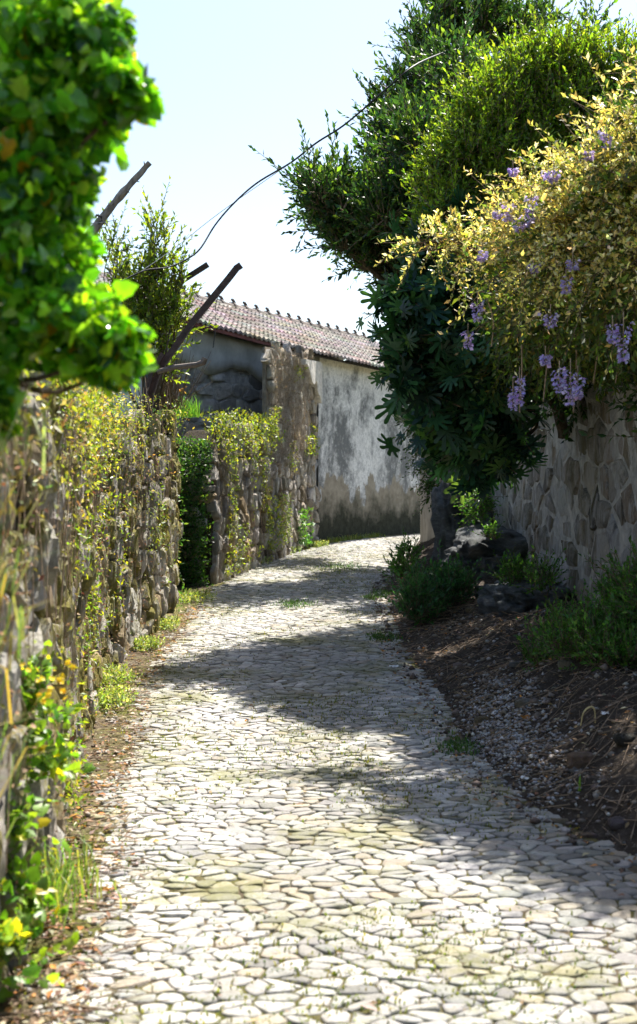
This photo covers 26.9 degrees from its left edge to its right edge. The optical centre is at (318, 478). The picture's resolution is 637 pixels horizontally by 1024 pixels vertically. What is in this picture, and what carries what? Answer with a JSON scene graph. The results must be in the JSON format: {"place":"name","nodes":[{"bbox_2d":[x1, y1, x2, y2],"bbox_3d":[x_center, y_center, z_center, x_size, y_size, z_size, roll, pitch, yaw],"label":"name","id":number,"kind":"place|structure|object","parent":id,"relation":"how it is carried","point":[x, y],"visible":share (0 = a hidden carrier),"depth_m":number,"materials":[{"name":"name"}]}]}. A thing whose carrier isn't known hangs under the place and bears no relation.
{"place":"outdoors","nodes":[
{"label":"outdoors","id":0,"kind":"place"},
{"bbox_2d":[0,533,636,1023],"bbox_3d":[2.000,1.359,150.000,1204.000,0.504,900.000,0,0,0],"label":"ground","id":1,"kind":"structure","parent":0,"point":[28,1003],"depth_m":5.45,"materials":[{"name":"grey stone"}]},
{"bbox_2d":[0,783,78,1002],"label":"weed","id":2,"kind":"object","parent":1,"relation":"on","point":[16,932],"visible":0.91,"depth_m":4.17,"materials":[{"name":"green plant"}]},
{"bbox_2d":[16,825,129,935],"bbox_3d":[-0.966,1.381,4.713,0.696,0.224,1.014,0,0,0],"label":"grass tuft","id":3,"kind":"object","parent":1,"relation":"on","point":[59,879],"visible":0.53,"depth_m":4.71,"materials":[{"name":"green plant"}]},
{"bbox_2d":[0,361,183,989],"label":"stone wall","id":4,"kind":"structure","parent":1,"relation":"on","point":[151,590],"depth_m":6.90,"materials":[{"name":"grey stone"}]},
{"bbox_2d":[0,384,47,514],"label":"grass tuft","id":5,"kind":"object","parent":4,"relation":"on","point":[3,450],"visible":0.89,"depth_m":3.01,"materials":[{"name":"green plant"}]},
{"bbox_2d":[0,454,96,673],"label":"grass tuft","id":6,"kind":"object","parent":4,"relation":"on","point":[20,633],"visible":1,"depth_m":3.21,"materials":[{"name":"plant"}]},
{"bbox_2d":[3,640,96,783],"bbox_3d":[-0.986,0.816,4.582,0.360,0.538,0.543,0,0,30],"label":"weed","id":7,"kind":"object","parent":4,"relation":"on","point":[44,763],"visible":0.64,"depth_m":4.60,"materials":[{"name":"green plant"}]},
{"bbox_2d":[19,660,75,703],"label":"flower sprig","id":8,"kind":"object","parent":7,"relation":"on","point":[59,680],"visible":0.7,"depth_m":4.40,"materials":[{"name":"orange plant"}]},
{"bbox_2d":[0,632,112,838],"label":"grass tuft","id":9,"kind":"object","parent":4,"relation":"on","point":[3,734],"visible":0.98,"depth_m":3.45,"materials":[{"name":"plant"}]},
{"bbox_2d":[0,0,164,449],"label":"ivy","id":10,"kind":"object","parent":4,"relation":"attached to","point":[80,92],"visible":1,"depth_m":3.05,"materials":[{"name":"green plant"}]},
{"bbox_2d":[0,381,182,911],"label":"creeper","id":11,"kind":"object","parent":4,"relation":"attached to","point":[41,690],"visible":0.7,"depth_m":5.89,"materials":[{"name":"green plant"}]},
{"bbox_2d":[0,485,184,904],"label":"creeper","id":12,"kind":"object","parent":4,"relation":"attached to","point":[76,798],"visible":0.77,"depth_m":7.60,"materials":[{"name":"green plant"}]},
{"bbox_2d":[0,253,194,763],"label":"creeper","id":13,"kind":"object","parent":4,"relation":"attached to","point":[89,401],"visible":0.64,"depth_m":6.18,"materials":[{"name":"green plant"}]},
{"bbox_2d":[85,161,151,234],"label":"dead branch","id":14,"kind":"object","parent":4,"relation":"attached to","point":[107,211],"visible":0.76,"depth_m":10.48,"materials":[{"name":"wood"}]},
{"bbox_2d":[143,263,242,417],"bbox_3d":[-1.215,-1.280,12.835,0.966,1.639,0.130,0,0,0],"label":"dead branch","id":15,"kind":"object","parent":4,"relation":"on","point":[162,360],"visible":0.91,"depth_m":12.89,"materials":[{"name":"brown wood"}]},
{"bbox_2d":[142,172,276,270],"bbox_3d":[-1.041,-2.646,13.416,1.734,1.296,0.104,0,0,-33],"label":"thin wire","id":16,"kind":"object","parent":15,"relation":"attached to","point":[205,223],"visible":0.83,"depth_m":13.39,"materials":[{"name":"grey metal"}]},
{"bbox_2d":[0,626,197,1023],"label":"twigs","id":17,"kind":"object","parent":1,"relation":"on","point":[94,1008],"visible":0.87,"depth_m":5.14,"materials":[{"name":"brown wood"}]},
{"bbox_2d":[0,606,215,1023],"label":"pebbles","id":18,"kind":"object","parent":1,"relation":"on","point":[93,958],"visible":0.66,"depth_m":5.41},
{"bbox_2d":[93,680,140,713],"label":"weed","id":19,"kind":"object","parent":1,"relation":"on","point":[120,696],"visible":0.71,"depth_m":9.15,"materials":[{"name":"green plant"}]},
{"bbox_2d":[99,661,142,688],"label":"weed","id":20,"kind":"object","parent":1,"relation":"on","point":[113,671],"visible":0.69,"depth_m":10.01,"materials":[{"name":"green plant"}]},
{"bbox_2d":[133,633,164,651],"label":"weed","id":21,"kind":"object","parent":1,"relation":"on","point":[145,642],"visible":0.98,"depth_m":11.59,"materials":[{"name":"green plant"}]},
{"bbox_2d":[158,615,188,630],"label":"weed","id":22,"kind":"object","parent":1,"relation":"on","point":[167,623],"visible":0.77,"depth_m":12.83,"materials":[{"name":"green plant"}]},
{"bbox_2d":[178,588,217,603],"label":"weed","id":23,"kind":"object","parent":1,"relation":"on","point":[191,596],"visible":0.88,"depth_m":15.05,"materials":[{"name":"green plant"}]},
{"bbox_2d":[212,531,218,583],"bbox_3d":[-1.351,1.012,17.049,0.151,0.916,0.205,0,0,0],"label":"upright stone","id":24,"kind":"object","parent":1,"relation":"on","point":[217,565],"visible":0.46,"depth_m":16.96,"materials":[{"name":"stone"}]},
{"bbox_2d":[178,420,272,585],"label":"stone wall","id":25,"kind":"structure","parent":1,"relation":"on","point":[220,524],"depth_m":17.56,"materials":[{"name":"grey stone"}]},
{"bbox_2d":[200,407,278,470],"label":"creeper","id":26,"kind":"object","parent":25,"relation":"attached to","point":[243,422],"visible":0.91,"depth_m":18.04,"materials":[{"name":"green plant"}]},
{"bbox_2d":[212,439,274,577],"bbox_3d":[-0.968,0.389,18.352,0.172,1.848,3.117,0,0,11],"label":"creeper","id":27,"kind":"object","parent":25,"relation":"attached to","point":[230,526],"visible":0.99,"depth_m":17.95,"materials":[{"name":"green plant"}]},
{"bbox_2d":[56,268,419,541],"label":"house","id":28,"kind":"structure","parent":1,"relation":"on","point":[363,488],"depth_m":24.32,"materials":[{"name":"paint"}]},
{"bbox_2d":[213,296,218,347],"bbox_3d":[-1.435,-2.284,18.900,0.138,0.842,0.014,0,0,0],"label":"roof wire","id":29,"kind":"object","parent":28,"relation":"hanging from","point":[215,323],"visible":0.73,"depth_m":18.89,"materials":[{"name":"grey metal"}]},
{"bbox_2d":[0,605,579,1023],"bbox_3d":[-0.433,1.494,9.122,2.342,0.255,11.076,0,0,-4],"label":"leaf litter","id":30,"kind":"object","parent":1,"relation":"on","point":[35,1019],"visible":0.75,"depth_m":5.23,"materials":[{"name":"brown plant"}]},
{"bbox_2d":[260,341,322,561],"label":"wall buttress","id":31,"kind":"structure","parent":1,"relation":"on","point":[304,490],"depth_m":21.54,"materials":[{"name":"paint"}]},
{"bbox_2d":[266,494,288,552],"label":"creeper","id":32,"kind":"object","parent":31,"relation":"attached to","point":[281,519],"visible":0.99,"depth_m":20.09,"materials":[{"name":"green plant"}]},
{"bbox_2d":[268,406,288,442],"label":"creeper","id":33,"kind":"object","parent":31,"relation":"attached to","point":[275,421],"visible":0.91,"depth_m":19.90,"materials":[{"name":"green plant"}]},
{"bbox_2d":[280,493,293,541],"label":"creeper","id":34,"kind":"object","parent":31,"relation":"attached to","point":[289,529],"visible":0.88,"depth_m":20.71,"materials":[{"name":"green plant"}]},
{"bbox_2d":[269,342,311,487],"bbox_3d":[-0.412,-0.985,21.254,0.149,2.284,2.892,0,0,11],"label":"creeper","id":35,"kind":"object","parent":31,"relation":"attached to","point":[293,390],"visible":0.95,"depth_m":21.07,"materials":[{"name":"plant"}]},
{"bbox_2d":[287,441,299,471],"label":"creeper","id":36,"kind":"object","parent":31,"relation":"attached to","point":[292,457],"visible":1,"depth_m":21.12,"materials":[{"name":"green plant"}]},
{"bbox_2d":[294,365,307,381],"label":"creeper","id":37,"kind":"object","parent":31,"relation":"attached to","point":[300,373],"visible":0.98,"depth_m":21.65,"materials":[{"name":"green plant"}]},
{"bbox_2d":[297,507,314,546],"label":"creeper","id":38,"kind":"object","parent":31,"relation":"attached to","point":[306,536],"visible":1,"depth_m":21.99,"materials":[{"name":"green plant"}]},
{"bbox_2d":[304,423,319,456],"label":"creeper","id":39,"kind":"object","parent":31,"relation":"attached to","point":[314,444],"visible":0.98,"depth_m":22.71,"materials":[{"name":"green plant"}]},
{"bbox_2d":[292,546,301,552],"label":"weed","id":40,"kind":"object","parent":1,"relation":"on","point":[294,550],"visible":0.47,"depth_m":21.42,"materials":[{"name":"green plant"}]},
{"bbox_2d":[8,542,636,1023],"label":"moss","id":41,"kind":"object","parent":1,"relation":"on","point":[368,760],"visible":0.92,"depth_m":5.04,"materials":[{"name":"green plant"}]},
{"bbox_2d":[309,539,338,546],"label":"weed","id":42,"kind":"object","parent":1,"relation":"on","point":[320,542],"visible":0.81,"depth_m":22.77,"materials":[{"name":"green plant"}]},
{"bbox_2d":[325,532,384,542],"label":"grass","id":43,"kind":"structure","parent":1,"relation":"on","point":[332,539],"depth_m":24.42,"materials":[{"name":"green plant"}]},
{"bbox_2d":[420,447,440,541],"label":"wall pier","id":44,"kind":"structure","parent":1,"relation":"on","point":[426,532],"depth_m":20.79,"materials":[{"name":"grey concrete"}]},
{"bbox_2d":[488,380,636,611],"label":"retaining wall","id":45,"kind":"structure","parent":1,"relation":"on","point":[577,496],"depth_m":11.62,"materials":[{"name":"grey stone"}]},
{"bbox_2d":[392,402,444,515],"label":"ivy","id":46,"kind":"object","parent":45,"relation":"attached to","point":[428,485],"visible":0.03,"depth_m":18.36,"materials":[{"name":"green plant"}]},
{"bbox_2d":[356,185,569,507],"bbox_3d":[1.308,-1.078,11.238,1.996,2.664,2.028,0,0,0],"label":"fig tree","id":47,"kind":"object","parent":45,"relation":"on","point":[461,428],"visible":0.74,"depth_m":10.96,"materials":[{"name":"green plant"}]},
{"bbox_2d":[449,488,508,530],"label":"weed","id":48,"kind":"object","parent":45,"relation":"on","point":[483,507],"visible":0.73,"depth_m":15.56,"materials":[{"name":"green plant"}]},
{"bbox_2d":[373,46,636,412],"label":"wisteria","id":49,"kind":"object","parent":45,"relation":"on","point":[567,307],"visible":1,"depth_m":8.00,"materials":[{"name":"plant"}]},
{"bbox_3d":[-2.008,0.503,15.282,0.924,2.076,3.339,0,0,0],"label":"stone wall","id":50,"kind":"object","parent":1,"relation":"on","visible":0},
{"bbox_2d":[152,398,188,612],"bbox_3d":[-1.816,0.217,15.401,0.551,2.462,3.223,0,0,-7],"label":"creeper","id":51,"kind":"object","parent":50,"relation":"attached to","point":[183,510],"visible":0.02,"depth_m":14.01,"materials":[{"name":"green plant"}]},
{"bbox_2d":[132,351,210,409],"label":"dry stalks","id":52,"kind":"object","parent":51,"relation":"on","point":[171,397],"visible":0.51,"depth_m":14.16,"materials":[{"name":"brown plant"}]},
{"bbox_2d":[161,386,209,417],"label":"grass tuft","id":53,"kind":"object","parent":51,"relation":"on","point":[192,412],"visible":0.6,"depth_m":14.95,"materials":[{"name":"green plant"}]},
{"bbox_2d":[176,435,214,586],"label":"creeper","id":54,"kind":"object","parent":50,"relation":"attached to","point":[189,498],"visible":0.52,"depth_m":16.61,"materials":[{"name":"green plant"}]},
{"bbox_2d":[32,533,636,1023],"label":"road","id":55,"kind":"structure","parent":0,"point":[358,651],"depth_m":5.66,"materials":[{"name":"grey stone"}]},
{"bbox_2d":[266,560,484,759],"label":"grass","id":56,"kind":"structure","parent":55,"relation":"on","point":[385,591],"depth_m":12.31,"materials":[{"name":"green plant"}]},
{"bbox_2d":[87,0,636,360],"label":"sky","id":57,"kind":"structure","parent":0,"point":[231,76],"materials":[{"name":"white"}]},
{"bbox_2d":[385,537,636,855],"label":"earth bank","id":58,"kind":"structure","parent":0,"point":[600,831],"depth_m":7.74,"materials":[{"name":"brown soil"}]},
{"bbox_2d":[377,527,424,578],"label":"weed","id":59,"kind":"object","parent":58,"relation":"on","point":[399,564],"visible":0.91,"depth_m":16.58,"materials":[{"name":"green plant"}]},
{"bbox_2d":[381,539,483,630],"bbox_3d":[1.143,1.050,13.031,0.976,0.903,1.451,0,0,9],"label":"weed","id":60,"kind":"object","parent":58,"relation":"on","point":[423,594],"visible":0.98,"depth_m":12.81,"materials":[{"name":"green plant"}]},
{"bbox_2d":[453,663,461,666],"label":"loose stone","id":61,"kind":"object","parent":58,"relation":"on","point":[456,664],"visible":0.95,"depth_m":10.13,"materials":[{"name":"grey stone"}]},
{"bbox_2d":[474,716,489,722],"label":"loose stone","id":62,"kind":"object","parent":58,"relation":"on","point":[478,719],"visible":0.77,"depth_m":8.31,"materials":[{"name":"grey stone"}]},
{"bbox_2d":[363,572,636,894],"bbox_3d":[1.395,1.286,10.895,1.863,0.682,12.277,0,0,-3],"label":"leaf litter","id":63,"kind":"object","parent":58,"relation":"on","point":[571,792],"visible":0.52,"depth_m":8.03,"materials":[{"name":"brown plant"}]},
{"bbox_2d":[430,469,572,616],"bbox_3d":[2.009,0.731,14.686,1.402,1.779,6.030,0,0,0],"label":"rock outcrop","id":64,"kind":"object","parent":58,"relation":"on","point":[468,546],"visible":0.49,"depth_m":14.40,"materials":[{"name":"grey stone"}]},
{"bbox_2d":[467,517,504,540],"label":"weed","id":65,"kind":"object","parent":64,"relation":"on","point":[487,531],"visible":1,"depth_m":14.17,"materials":[{"name":"green plant"}]},
{"bbox_2d":[371,560,636,881],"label":"rubble debris","id":66,"kind":"object","parent":58,"relation":"on","point":[596,793],"visible":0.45,"depth_m":8.21,"materials":[{"name":"grey stone"}]},
{"bbox_2d":[386,583,636,845],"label":"roots","id":67,"kind":"object","parent":58,"relation":"on","point":[469,604],"visible":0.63,"depth_m":8.25,"materials":[{"name":"brown plant"}]},
{"bbox_2d":[481,542,578,595],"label":"weed","id":68,"kind":"object","parent":58,"relation":"on","point":[512,566],"visible":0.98,"depth_m":11.87,"materials":[{"name":"green plant"}]},
{"bbox_2d":[523,627,537,635],"bbox_3d":[1.678,1.205,10.445,0.134,0.079,0.110,0,0,0],"label":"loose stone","id":69,"kind":"object","parent":58,"relation":"on","point":[525,630],"visible":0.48,"depth_m":10.40,"materials":[{"name":"grey stone"}]},
{"bbox_2d":[436,649,636,854],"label":"gravel","id":70,"kind":"structure","parent":58,"relation":"on","point":[511,749],"depth_m":7.76,"materials":[{"name":"grey gravel"}]},
{"bbox_2d":[514,698,530,707],"bbox_3d":[1.272,1.393,8.248,0.115,0.061,0.090,0,0,0],"label":"loose stone","id":71,"kind":"object","parent":70,"relation":"on","point":[519,702],"visible":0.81,"depth_m":8.21,"materials":[{"name":"grey stone"}]},
{"bbox_2d":[550,818,568,824],"bbox_3d":[1.127,1.609,6.210,0.093,0.048,0.075,0,0,0],"label":"loose stone","id":72,"kind":"object","parent":58,"relation":"on","point":[558,820],"visible":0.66,"depth_m":6.19,"materials":[{"name":"grey stone"}]},
{"bbox_2d":[558,660,571,669],"bbox_3d":[1.610,1.207,8.624,0.120,0.062,0.095,0,0,0],"label":"loose stone","id":73,"kind":"object","parent":58,"relation":"on","point":[566,663],"visible":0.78,"depth_m":8.59,"materials":[{"name":"grey stone"}]},
{"bbox_2d":[513,535,636,672],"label":"weed","id":74,"kind":"object","parent":58,"relation":"on","point":[609,634],"visible":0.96,"depth_m":8.47,"materials":[{"name":"green plant"}]},
{"bbox_2d":[578,775,580,790],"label":"grass tuft","id":75,"kind":"object","parent":58,"relation":"on","point":[579,784],"visible":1,"depth_m":6.39,"materials":[{"name":"green plant"}]},
{"bbox_2d":[566,751,595,768],"bbox_3d":[1.359,1.454,6.875,0.165,0.086,0.130,0,0,0],"label":"loose stone","id":76,"kind":"object","parent":58,"relation":"on","point":[581,758],"visible":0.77,"depth_m":6.82,"materials":[{"name":"brown stone"}]},
{"bbox_2d":[580,706,595,725],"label":"dry stalk","id":77,"kind":"object","parent":58,"relation":"on","point":[587,708],"visible":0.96,"depth_m":7.19,"materials":[{"name":"plant"}]},
{"bbox_2d":[581,832,596,837],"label":"loose stone","id":78,"kind":"object","parent":58,"relation":"on","point":[588,835],"visible":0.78,"depth_m":5.94,"materials":[{"name":"grey stone"}]},
{"bbox_2d":[608,816,626,829],"bbox_3d":[1.338,1.538,5.940,0.088,0.049,0.074,0,0,0],"label":"loose stone","id":79,"kind":"object","parent":58,"relation":"on","point":[614,822],"visible":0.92,"depth_m":5.91,"materials":[{"name":"stone"}]},
{"bbox_2d":[613,733,635,746],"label":"loose stone","id":80,"kind":"object","parent":58,"relation":"on","point":[623,739],"visible":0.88,"depth_m":6.73,"materials":[{"name":"grey stone"}]},
{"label":"terrace ground","id":81,"kind":"structure","parent":0,"visible":0},
{"bbox_2d":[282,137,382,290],"bbox_3d":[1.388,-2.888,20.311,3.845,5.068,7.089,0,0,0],"label":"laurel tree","id":82,"kind":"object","parent":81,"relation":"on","point":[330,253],"depth_m":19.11,"materials":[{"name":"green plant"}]},
{"bbox_2d":[248,0,623,290],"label":"laurel tree","id":83,"kind":"object","parent":81,"relation":"on","point":[341,203],"visible":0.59,"depth_m":12.86,"materials":[{"name":"green plant"}]},
{"bbox_2d":[110,7,523,287],"bbox_3d":[1.238,-4.073,13.734,6.447,4.557,2.372,0,0,-41],"label":"overhead cable","id":84,"kind":"object","parent":83,"relation":"attached to","point":[318,141],"visible":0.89,"depth_m":12.58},
{"bbox_2d":[371,0,636,383],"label":"evergreen shrub","id":85,"kind":"object","parent":81,"relation":"on","point":[513,91],"visible":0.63,"depth_m":11.16,"materials":[{"name":"green plant"}]},
{"bbox_2d":[380,44,636,448],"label":"hedge","id":86,"kind":"object","parent":81,"relation":"on","point":[568,409],"visible":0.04,"depth_m":10.15,"materials":[{"name":"green plant"}]},
{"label":"garden ground","id":87,"kind":"structure","parent":0,"visible":0},
{"bbox_2d":[98,175,218,417],"bbox_3d":[-1.818,-1.571,13.822,1.559,3.174,1.061,0,0,0],"label":"bush","id":88,"kind":"object","parent":87,"relation":"on","point":[147,303],"visible":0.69,"depth_m":13.71,"materials":[{"name":"green plant"}]},
{"bbox_2d":[138,262,208,314],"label":"dead branch","id":89,"kind":"object","parent":88,"relation":"in","point":[198,270],"visible":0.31,"depth_m":13.99,"materials":[{"name":"brown wood"}]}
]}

